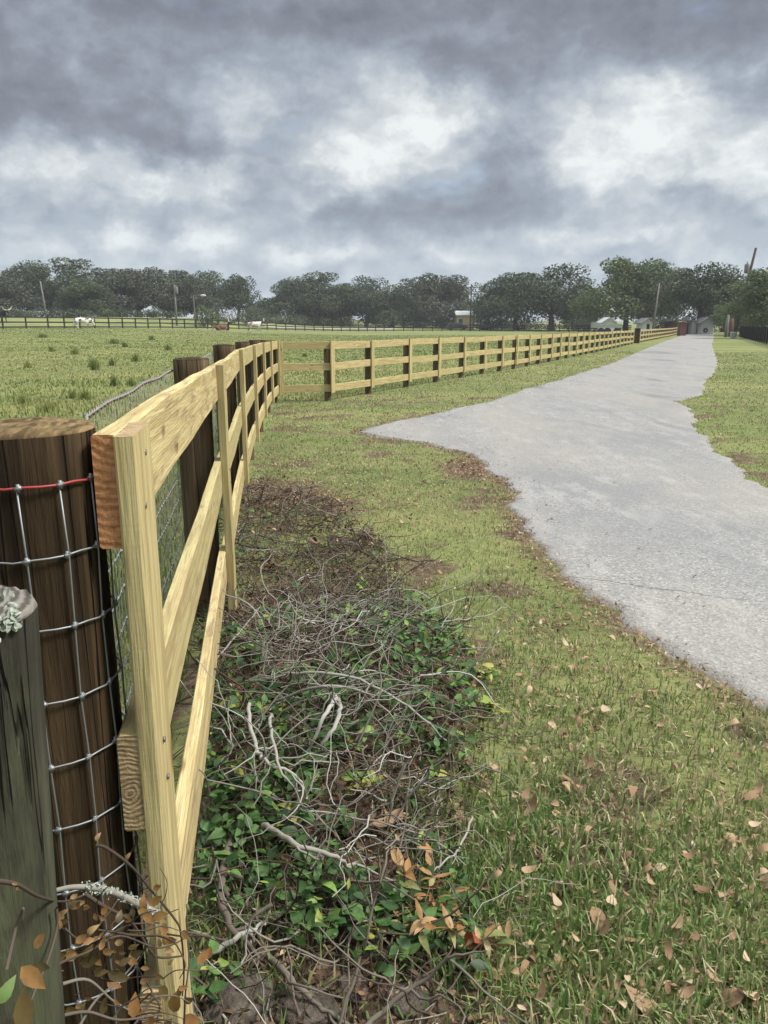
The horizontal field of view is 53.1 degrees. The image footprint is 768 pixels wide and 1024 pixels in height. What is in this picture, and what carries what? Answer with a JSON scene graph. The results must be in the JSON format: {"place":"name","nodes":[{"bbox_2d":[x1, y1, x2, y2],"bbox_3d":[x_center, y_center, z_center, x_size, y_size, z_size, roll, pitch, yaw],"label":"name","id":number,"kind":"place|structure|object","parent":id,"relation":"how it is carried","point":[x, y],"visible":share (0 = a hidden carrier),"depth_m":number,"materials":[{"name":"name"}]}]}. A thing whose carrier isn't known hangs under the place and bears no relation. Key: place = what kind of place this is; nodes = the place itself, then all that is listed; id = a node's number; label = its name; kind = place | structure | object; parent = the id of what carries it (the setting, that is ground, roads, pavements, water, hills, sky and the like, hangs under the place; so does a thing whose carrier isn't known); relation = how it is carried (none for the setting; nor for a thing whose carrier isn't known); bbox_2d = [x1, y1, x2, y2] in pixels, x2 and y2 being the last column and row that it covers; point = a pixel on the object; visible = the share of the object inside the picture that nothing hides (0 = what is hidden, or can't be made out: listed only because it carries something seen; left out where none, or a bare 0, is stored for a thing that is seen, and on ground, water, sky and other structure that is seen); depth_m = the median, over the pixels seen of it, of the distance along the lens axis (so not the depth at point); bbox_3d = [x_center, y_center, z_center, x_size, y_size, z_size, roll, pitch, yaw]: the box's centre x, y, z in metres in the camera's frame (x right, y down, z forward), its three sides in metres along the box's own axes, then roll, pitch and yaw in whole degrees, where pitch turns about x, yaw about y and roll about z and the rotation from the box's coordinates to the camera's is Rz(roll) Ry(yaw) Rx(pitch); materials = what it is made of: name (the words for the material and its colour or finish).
{"place":"outdoors","nodes":[
{"label":"outdoors","id":0,"kind":"place"},
{"bbox_2d":[0,327,661,895],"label":"pasture grass","id":1,"kind":"structure","parent":0,"point":[86,407],"depth_m":23.19,"materials":[{"name":"green plant"}]},
{"bbox_2d":[0,317,767,1023],"bbox_3d":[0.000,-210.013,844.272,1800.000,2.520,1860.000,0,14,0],"label":"ground","id":2,"kind":"structure","parent":0,"point":[722,345],"depth_m":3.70,"materials":[{"name":"green plant"}]},
{"bbox_2d":[0,272,46,310],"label":"oak tree","id":3,"kind":"object","parent":2,"relation":"on","point":[11,286],"visible":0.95,"depth_m":142.28,"materials":[{"name":"green plant"}]},
{"bbox_2d":[11,389,35,404],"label":"grass tussock","id":4,"kind":"object","parent":2,"relation":"on","point":[23,398],"depth_m":14.21,"materials":[{"name":"green plant"}]},
{"bbox_2d":[0,585,64,1023],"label":"weathered post","id":5,"kind":"object","parent":2,"relation":"on","point":[27,858],"visible":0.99,"depth_m":0.69,"materials":[{"name":"grey wood"}]},
{"bbox_2d":[0,833,228,1023],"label":"dry vine","id":6,"kind":"object","parent":5,"relation":"hanging from","point":[31,976],"visible":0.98,"depth_m":0.88,"materials":[{"name":"brown plant"}]},
{"bbox_2d":[57,881,160,916],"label":"lichen twig","id":7,"kind":"object","parent":6,"relation":"on","point":[118,894],"visible":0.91,"depth_m":0.91,"materials":[{"name":"grey wood"}]},
{"bbox_2d":[1,307,65,316],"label":"hedge","id":8,"kind":"object","parent":2,"relation":"on","point":[19,312],"visible":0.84,"depth_m":123.40,"materials":[{"name":"green plant"}]},
{"bbox_2d":[11,256,94,316],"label":"oak tree","id":9,"kind":"object","parent":2,"relation":"on","point":[70,272],"visible":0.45,"depth_m":148.18,"materials":[{"name":"green plant"}]},
{"bbox_2d":[52,276,115,313],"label":"oak tree","id":10,"kind":"object","parent":2,"relation":"on","point":[89,295],"visible":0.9,"depth_m":131.17,"materials":[{"name":"green plant"}]},
{"bbox_2d":[49,308,126,316],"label":"hedge","id":11,"kind":"object","parent":2,"relation":"on","point":[71,312],"visible":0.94,"depth_m":124.69,"materials":[{"name":"green plant"}]},
{"bbox_2d":[82,267,146,309],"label":"oak tree","id":12,"kind":"object","parent":2,"relation":"on","point":[105,272],"visible":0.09,"depth_m":155.40,"materials":[{"name":"green plant"}]},
{"bbox_2d":[0,316,276,329],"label":"black fence","id":13,"kind":"object","parent":2,"relation":"on","point":[108,322],"visible":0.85,"depth_m":102.05,"materials":[{"name":"paint"}]},
{"bbox_2d":[91,266,186,316],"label":"oak tree","id":14,"kind":"object","parent":2,"relation":"on","point":[135,285],"visible":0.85,"depth_m":140.22,"materials":[{"name":"green plant"}]},
{"bbox_2d":[114,309,188,317],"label":"hedge","id":15,"kind":"object","parent":2,"relation":"on","point":[153,313],"visible":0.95,"depth_m":127.29,"materials":[{"name":"green plant"}]},
{"bbox_2d":[138,270,193,317],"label":"oak tree","id":16,"kind":"object","parent":2,"relation":"on","point":[173,274],"visible":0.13,"depth_m":151.61,"materials":[{"name":"green plant"}]},
{"bbox_2d":[157,275,225,317],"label":"oak tree","id":17,"kind":"object","parent":2,"relation":"on","point":[188,288],"visible":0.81,"depth_m":141.80,"materials":[{"name":"green plant"}]},
{"bbox_2d":[195,305,220,326],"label":"bush","id":18,"kind":"object","parent":2,"relation":"on","point":[208,315],"visible":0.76,"depth_m":123.19,"materials":[{"name":"green plant"}]},
{"bbox_2d":[192,270,251,313],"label":"oak tree","id":19,"kind":"object","parent":2,"relation":"on","point":[213,290],"visible":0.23,"depth_m":156.80,"materials":[{"name":"green plant"}]},
{"bbox_2d":[214,273,261,319],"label":"oak tree","id":20,"kind":"object","parent":2,"relation":"on","point":[243,296],"visible":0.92,"depth_m":150.79,"materials":[{"name":"green plant"}]},
{"bbox_2d":[202,970,276,1023],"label":"soil clod","id":21,"kind":"object","parent":2,"relation":"on","point":[233,999],"visible":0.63,"depth_m":1.47,"materials":[{"name":"soil"}]},
{"bbox_2d":[215,306,276,323],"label":"hedge","id":22,"kind":"object","parent":2,"relation":"on","point":[257,316],"visible":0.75,"depth_m":137.09,"materials":[{"name":"green plant"}]},
{"bbox_2d":[219,902,272,944],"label":"cut branch","id":23,"kind":"object","parent":2,"relation":"on","point":[262,910],"visible":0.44,"depth_m":1.61,"materials":[{"name":"grey plant"}]},
{"bbox_2d":[224,713,320,809],"bbox_3d":[-0.265,0.652,2.033,0.207,0.249,0.503,0,14,0],"label":"cut branch","id":24,"kind":"object","parent":2,"relation":"on","point":[271,716],"visible":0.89,"depth_m":1.90,"materials":[{"name":"grey plant"}]},
{"bbox_2d":[257,663,300,712],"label":"leafy weed","id":25,"kind":"object","parent":2,"relation":"on","point":[275,684],"visible":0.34,"depth_m":2.47,"materials":[{"name":"green plant"}]},
{"bbox_2d":[258,314,306,324],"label":"hedge","id":26,"kind":"object","parent":2,"relation":"on","point":[279,319],"visible":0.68,"depth_m":162.08,"materials":[{"name":"green plant"}]},
{"bbox_2d":[268,891,298,920],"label":"leafy weed","id":27,"kind":"object","parent":2,"relation":"on","point":[281,898],"visible":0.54,"depth_m":1.68,"materials":[{"name":"green plant"}]},
{"bbox_2d":[257,776,316,843],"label":"leafy weed","id":28,"kind":"object","parent":2,"relation":"on","point":[308,816],"visible":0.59,"depth_m":1.90,"materials":[{"name":"green plant"}]},
{"bbox_2d":[255,279,320,324],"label":"oak tree","id":29,"kind":"object","parent":2,"relation":"on","point":[281,300],"visible":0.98,"depth_m":169.02,"materials":[{"name":"green plant"}]},
{"bbox_2d":[265,755,311,793],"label":"leafy weed","id":30,"kind":"object","parent":2,"relation":"on","point":[273,770],"visible":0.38,"depth_m":2.04,"materials":[{"name":"green plant"}]},
{"bbox_2d":[278,831,325,893],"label":"leafy weed","id":31,"kind":"object","parent":2,"relation":"on","point":[299,856],"visible":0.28,"depth_m":1.79,"materials":[{"name":"green plant"}]},
{"bbox_2d":[274,981,340,1023],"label":"soil clod","id":32,"kind":"object","parent":2,"relation":"on","point":[316,1015],"visible":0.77,"depth_m":1.46,"materials":[{"name":"soil"}]},
{"bbox_2d":[264,954,350,1023],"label":"cut branch","id":33,"kind":"object","parent":2,"relation":"on","point":[282,969],"visible":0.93,"depth_m":1.46,"materials":[{"name":"grey plant"}]},
{"bbox_2d":[289,692,337,769],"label":"cut branch","id":34,"kind":"object","parent":2,"relation":"on","point":[327,711],"visible":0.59,"depth_m":2.09,"materials":[{"name":"grey plant"}]},
{"bbox_2d":[0,330,634,1023],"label":"board fence","id":35,"kind":"object","parent":2,"relation":"on","point":[128,460],"visible":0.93,"depth_m":1.07,"materials":[{"name":"brown wood"}]},
{"bbox_2d":[0,352,218,1023],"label":"wire fence","id":36,"kind":"object","parent":35,"relation":"attached to","point":[26,561],"visible":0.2,"depth_m":1.06,"materials":[{"name":"silver metal"}]},
{"bbox_2d":[278,271,364,325],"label":"oak tree","id":37,"kind":"object","parent":2,"relation":"on","point":[322,279],"visible":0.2,"depth_m":175.40,"materials":[{"name":"green plant"}]},
{"bbox_2d":[299,315,359,326],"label":"hedge","id":38,"kind":"object","parent":2,"relation":"on","point":[313,320],"visible":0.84,"depth_m":166.33,"materials":[{"name":"green plant"}]},
{"bbox_2d":[313,725,349,767],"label":"leafy weed","id":39,"kind":"object","parent":2,"relation":"on","point":[332,744],"visible":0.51,"depth_m":2.16,"materials":[{"name":"green plant"}]},
{"bbox_2d":[314,805,356,840],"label":"leafy weed","id":40,"kind":"object","parent":2,"relation":"on","point":[339,827],"visible":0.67,"depth_m":1.91,"materials":[{"name":"green plant"}]},
{"bbox_2d":[301,283,373,326],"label":"oak tree","id":41,"kind":"object","parent":2,"relation":"on","point":[344,302],"visible":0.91,"depth_m":167.20,"materials":[{"name":"green plant"}]},
{"bbox_2d":[189,505,493,1001],"bbox_3d":[-0.317,0.333,3.574,1.059,0.344,4.431,-3,14,-10],"label":"ground cover","id":42,"kind":"object","parent":2,"relation":"on","point":[313,918],"visible":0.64,"depth_m":1.94,"materials":[{"name":"green plant"}]},
{"bbox_2d":[217,696,306,768],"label":"cut branch","id":43,"kind":"object","parent":42,"relation":"on","point":[246,738],"visible":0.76,"depth_m":2.15,"materials":[{"name":"grey plant"}]},
{"bbox_2d":[245,702,326,823],"bbox_3d":[-0.325,0.591,1.993,0.175,0.305,0.518,-9,17,-32],"label":"cut branch","id":44,"kind":"object","parent":42,"relation":"on","point":[295,777],"visible":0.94,"depth_m":1.89,"materials":[{"name":"grey plant"}]},
{"bbox_2d":[318,684,342,751],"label":"cut branch","id":45,"kind":"object","parent":42,"relation":"on","point":[337,719],"visible":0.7,"depth_m":2.08,"materials":[{"name":"grey plant"}]},
{"bbox_2d":[271,683,424,727],"bbox_3d":[-0.115,0.547,2.254,0.478,0.175,0.142,1,14,4],"label":"cut branch","id":46,"kind":"object","parent":42,"relation":"on","point":[320,686],"visible":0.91,"depth_m":2.23,"materials":[{"name":"grey plant"}]},
{"bbox_2d":[262,671,446,740],"bbox_3d":[-0.117,0.559,2.319,0.625,0.246,0.118,5,15,20],"label":"cut branch","id":47,"kind":"object","parent":42,"relation":"on","point":[352,677],"visible":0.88,"depth_m":2.29,"materials":[{"name":"grey plant"}]},
{"bbox_2d":[337,968,367,1004],"bbox_3d":[-0.063,0.948,1.533,0.063,0.041,0.085,-2,14,-9],"label":"soil clod","id":48,"kind":"object","parent":2,"relation":"on","point":[342,985],"visible":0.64,"depth_m":1.52,"materials":[{"name":"soil"}]},
{"bbox_2d":[330,862,377,902],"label":"leafy weed","id":49,"kind":"object","parent":2,"relation":"on","point":[360,873],"visible":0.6,"depth_m":1.75,"materials":[{"name":"green plant"}]},
{"bbox_2d":[134,463,579,1023],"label":"twig tangle","id":50,"kind":"object","parent":2,"relation":"on","point":[322,621],"visible":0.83,"depth_m":2.28,"materials":[{"name":"grey plant"}]},
{"bbox_2d":[261,822,395,882],"bbox_3d":[-0.143,0.775,1.720,0.378,0.178,0.172,5,15,19],"label":"cut branch","id":51,"kind":"object","parent":50,"relation":"on","point":[291,841],"visible":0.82,"depth_m":1.72,"materials":[{"name":"grey plant"}]},
{"bbox_2d":[464,931,481,948],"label":"russet leaf","id":52,"kind":"object","parent":50,"relation":"on","point":[468,935],"visible":0.78,"depth_m":1.57,"materials":[{"name":"brown plant"}]},
{"bbox_2d":[341,768,383,796],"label":"leafy weed","id":53,"kind":"object","parent":2,"relation":"on","point":[365,781],"visible":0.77,"depth_m":2.02,"materials":[{"name":"green plant"}]},
{"bbox_2d":[338,275,390,324],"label":"oak tree","id":54,"kind":"object","parent":2,"relation":"on","point":[368,288],"visible":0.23,"depth_m":180.62,"materials":[{"name":"green plant"}]},
{"bbox_2d":[338,848,392,1023],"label":"cut branch","id":55,"kind":"object","parent":2,"relation":"on","point":[357,968],"visible":0.96,"depth_m":1.47,"materials":[{"name":"grey plant"}]},
{"bbox_2d":[275,323,479,330],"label":"black fence","id":56,"kind":"object","parent":2,"relation":"on","point":[375,327],"visible":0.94,"depth_m":141.57,"materials":[{"name":"paint"}]},
{"bbox_2d":[368,808,411,836],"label":"dry weed","id":57,"kind":"object","parent":2,"relation":"on","point":[392,819],"visible":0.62,"depth_m":1.94,"materials":[{"name":"brown plant"}]},
{"bbox_2d":[357,284,431,326],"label":"oak tree","id":58,"kind":"object","parent":2,"relation":"on","point":[381,304],"visible":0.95,"depth_m":166.87,"materials":[{"name":"green plant"}]},
{"bbox_2d":[360,316,440,326],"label":"hedge","id":59,"kind":"object","parent":2,"relation":"on","point":[412,323],"visible":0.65,"depth_m":168.41,"materials":[{"name":"green plant"}]},
{"bbox_2d":[385,981,435,1019],"bbox_3d":[0.049,0.963,1.518,0.087,0.040,0.083,-9,16,-31],"label":"soil clod","id":60,"kind":"object","parent":2,"relation":"on","point":[402,1004],"visible":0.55,"depth_m":1.50,"materials":[{"name":"soil"}]},
{"bbox_2d":[389,276,439,323],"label":"oak tree","id":61,"kind":"object","parent":2,"relation":"on","point":[411,281],"visible":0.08,"depth_m":181.44,"materials":[{"name":"green plant"}]},
{"bbox_2d":[364,842,468,953],"bbox_3d":[0.099,0.847,1.659,0.238,0.180,0.239,-10,17,-35],"label":"dry weed","id":62,"kind":"object","parent":2,"relation":"on","point":[417,926],"visible":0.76,"depth_m":1.67,"materials":[{"name":"orange plant"}]},
{"bbox_2d":[402,698,440,719],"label":"leafy weed","id":63,"kind":"object","parent":2,"relation":"on","point":[408,710],"visible":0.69,"depth_m":2.42,"materials":[{"name":"green plant"}]},
{"bbox_2d":[417,761,449,790],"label":"leafy weed","id":64,"kind":"object","parent":2,"relation":"on","point":[434,773],"visible":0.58,"depth_m":2.17,"materials":[{"name":"green plant"}]},
{"bbox_2d":[396,272,482,326],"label":"oak tree","id":65,"kind":"object","parent":2,"relation":"on","point":[442,298],"visible":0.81,"depth_m":166.98,"materials":[{"name":"green plant"}]},
{"bbox_2d":[418,816,472,885],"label":"cut branch","id":66,"kind":"object","parent":2,"relation":"on","point":[461,842],"visible":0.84,"depth_m":1.80,"materials":[{"name":"beige plant"}]},
{"bbox_2d":[453,311,475,329],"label":"house","id":67,"kind":"structure","parent":2,"relation":"on","point":[463,317],"depth_m":161.61,"materials":[{"name":"yellow paint"}]},
{"bbox_2d":[187,377,767,1023],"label":"leaf litter","id":68,"kind":"object","parent":2,"relation":"on","point":[377,861],"visible":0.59,"depth_m":2.25,"materials":[{"name":"plant"}]},
{"bbox_2d":[205,916,265,961],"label":"cut branch","id":69,"kind":"object","parent":68,"relation":"on","point":[236,937],"visible":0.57,"depth_m":1.58,"materials":[{"name":"grey plant"}]},
{"bbox_2d":[216,820,263,968],"bbox_3d":[-0.333,0.844,1.724,0.088,0.074,0.458,-4,15,-15],"label":"cut branch","id":70,"kind":"object","parent":68,"relation":"on","point":[224,911],"visible":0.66,"depth_m":1.64,"materials":[{"name":"brown plant"}]},
{"bbox_2d":[387,762,405,829],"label":"cut branch","id":71,"kind":"object","parent":68,"relation":"on","point":[398,780],"visible":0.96,"depth_m":1.87,"materials":[{"name":"brown plant"}]},
{"bbox_2d":[365,950,527,1023],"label":"cut branch","id":72,"kind":"object","parent":68,"relation":"on","point":[382,1012],"visible":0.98,"depth_m":1.44,"materials":[{"name":"brown plant"}]},
{"bbox_2d":[443,917,515,960],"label":"dry weed","id":73,"kind":"object","parent":2,"relation":"on","point":[480,934],"visible":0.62,"depth_m":1.58,"materials":[{"name":"orange plant"}]},
{"bbox_2d":[464,281,511,328],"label":"oak tree","id":74,"kind":"object","parent":2,"relation":"on","point":[484,290],"visible":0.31,"depth_m":158.73,"materials":[{"name":"green plant"}]},
{"bbox_2d":[478,662,500,683],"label":"leafy weed","id":75,"kind":"object","parent":2,"relation":"on","point":[491,673],"visible":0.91,"depth_m":2.82,"materials":[{"name":"green plant"}]},
{"bbox_2d":[478,695,509,716],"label":"leafy weed","id":76,"kind":"object","parent":2,"relation":"on","point":[488,701],"visible":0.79,"depth_m":2.58,"materials":[{"name":"green plant"}]},
{"bbox_2d":[473,272,553,329],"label":"oak tree","id":77,"kind":"object","parent":2,"relation":"on","point":[489,303],"visible":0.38,"depth_m":151.50,"materials":[{"name":"green plant"}]},
{"bbox_2d":[484,317,570,329],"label":"hedge","id":78,"kind":"object","parent":2,"relation":"on","point":[510,322],"visible":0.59,"depth_m":155.29,"materials":[{"name":"green plant"}]},
{"bbox_2d":[494,262,603,329],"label":"oak tree","id":79,"kind":"object","parent":2,"relation":"on","point":[558,295],"visible":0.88,"depth_m":141.86,"materials":[{"name":"green plant"}]},
{"bbox_2d":[479,324,631,331],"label":"black fence","id":80,"kind":"object","parent":2,"relation":"on","point":[547,326],"visible":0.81,"depth_m":137.76,"materials":[{"name":"paint"}]},
{"bbox_2d":[563,317,596,331],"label":"hedge","id":81,"kind":"object","parent":2,"relation":"on","point":[577,322],"visible":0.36,"depth_m":135.15,"materials":[{"name":"green plant"}]},
{"bbox_2d":[554,282,609,329],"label":"oak tree","id":82,"kind":"object","parent":2,"relation":"on","point":[588,316],"visible":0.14,"depth_m":150.90,"materials":[{"name":"green plant"}]},
{"bbox_2d":[590,906,605,935],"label":"fallen leaf","id":83,"kind":"object","parent":2,"relation":"on","point":[593,912],"visible":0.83,"depth_m":1.67,"materials":[{"name":"beige plant"}]},
{"bbox_2d":[591,322,621,334],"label":"trailer","id":84,"kind":"object","parent":2,"relation":"on","point":[602,326],"visible":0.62,"depth_m":105.16,"materials":[{"name":"white metal"}]},
{"bbox_2d":[568,255,677,333],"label":"oak tree","id":85,"kind":"object","parent":2,"relation":"on","point":[629,291],"visible":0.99,"depth_m":115.12,"materials":[{"name":"green plant"}]},
{"bbox_2d":[625,984,656,1012],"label":"fallen leaf","id":86,"kind":"object","parent":2,"relation":"on","point":[632,993],"visible":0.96,"depth_m":1.48,"materials":[{"name":"beige plant"}]},
{"bbox_2d":[633,318,656,333],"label":"shed","id":87,"kind":"structure","parent":2,"relation":"on","point":[644,323],"depth_m":109.76,"materials":[{"name":"white paint"}]},
{"bbox_2d":[639,327,677,341],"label":"board fence","id":88,"kind":"object","parent":2,"relation":"on","point":[643,333],"visible":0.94,"depth_m":79.63,"materials":[{"name":"brown wood"}]},
{"bbox_2d":[647,311,690,328],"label":"hedge","id":89,"kind":"object","parent":2,"relation":"on","point":[658,322],"visible":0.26,"depth_m":123.69,"materials":[{"name":"green plant"}]},
{"bbox_2d":[634,267,709,321],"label":"oak tree","id":90,"kind":"object","parent":2,"relation":"on","point":[681,308],"visible":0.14,"depth_m":129.98,"materials":[{"name":"green plant"}]},
{"bbox_2d":[677,319,697,333],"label":"gate shed","id":91,"kind":"structure","parent":2,"relation":"on","point":[691,327],"depth_m":111.19,"materials":[{"name":"grey paint"}]},
{"bbox_2d":[655,261,746,319],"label":"oak tree","id":92,"kind":"object","parent":2,"relation":"on","point":[706,291],"visible":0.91,"depth_m":111.29,"materials":[{"name":"green plant"}]},
{"bbox_2d":[695,317,715,334],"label":"gatehouse","id":93,"kind":"object","parent":2,"relation":"on","point":[705,325],"visible":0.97,"depth_m":109.82,"materials":[{"name":"grey paint"}]},
{"bbox_2d":[683,279,744,331],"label":"oak tree","id":94,"kind":"object","parent":2,"relation":"on","point":[689,313],"visible":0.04,"depth_m":134.23,"materials":[{"name":"green plant"}]},
{"bbox_2d":[717,988,743,1008],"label":"fallen leaf","id":95,"kind":"object","parent":2,"relation":"on","point":[738,999],"visible":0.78,"depth_m":1.49,"materials":[{"name":"brown plant"}]},
{"bbox_2d":[711,280,766,326],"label":"oak tree","id":96,"kind":"object","parent":2,"relation":"on","point":[721,312],"visible":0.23,"depth_m":100.19,"materials":[{"name":"green plant"}]},
{"bbox_2d":[734,248,756,337],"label":"utility pole","id":97,"kind":"object","parent":2,"relation":"on","point":[747,268],"visible":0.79,"depth_m":87.74,"materials":[{"name":"brown wood"}]},
{"bbox_2d":[726,267,767,325],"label":"oak tree","id":98,"kind":"object","parent":2,"relation":"on","point":[757,290],"visible":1,"depth_m":79.86,"materials":[{"name":"green plant"}]},
{"bbox_2d":[739,326,767,343],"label":"black fence","id":99,"kind":"object","parent":2,"relation":"on","point":[757,334],"visible":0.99,"depth_m":70.54,"materials":[{"name":"paint"}]},
{"bbox_2d":[0,0,767,320],"label":"sky","id":100,"kind":"structure","parent":0,"point":[269,142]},
{"bbox_2d":[358,333,767,711],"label":"driveway","id":101,"kind":"structure","parent":0,"point":[685,500],"depth_m":6.24,"materials":[{"name":"concrete"}]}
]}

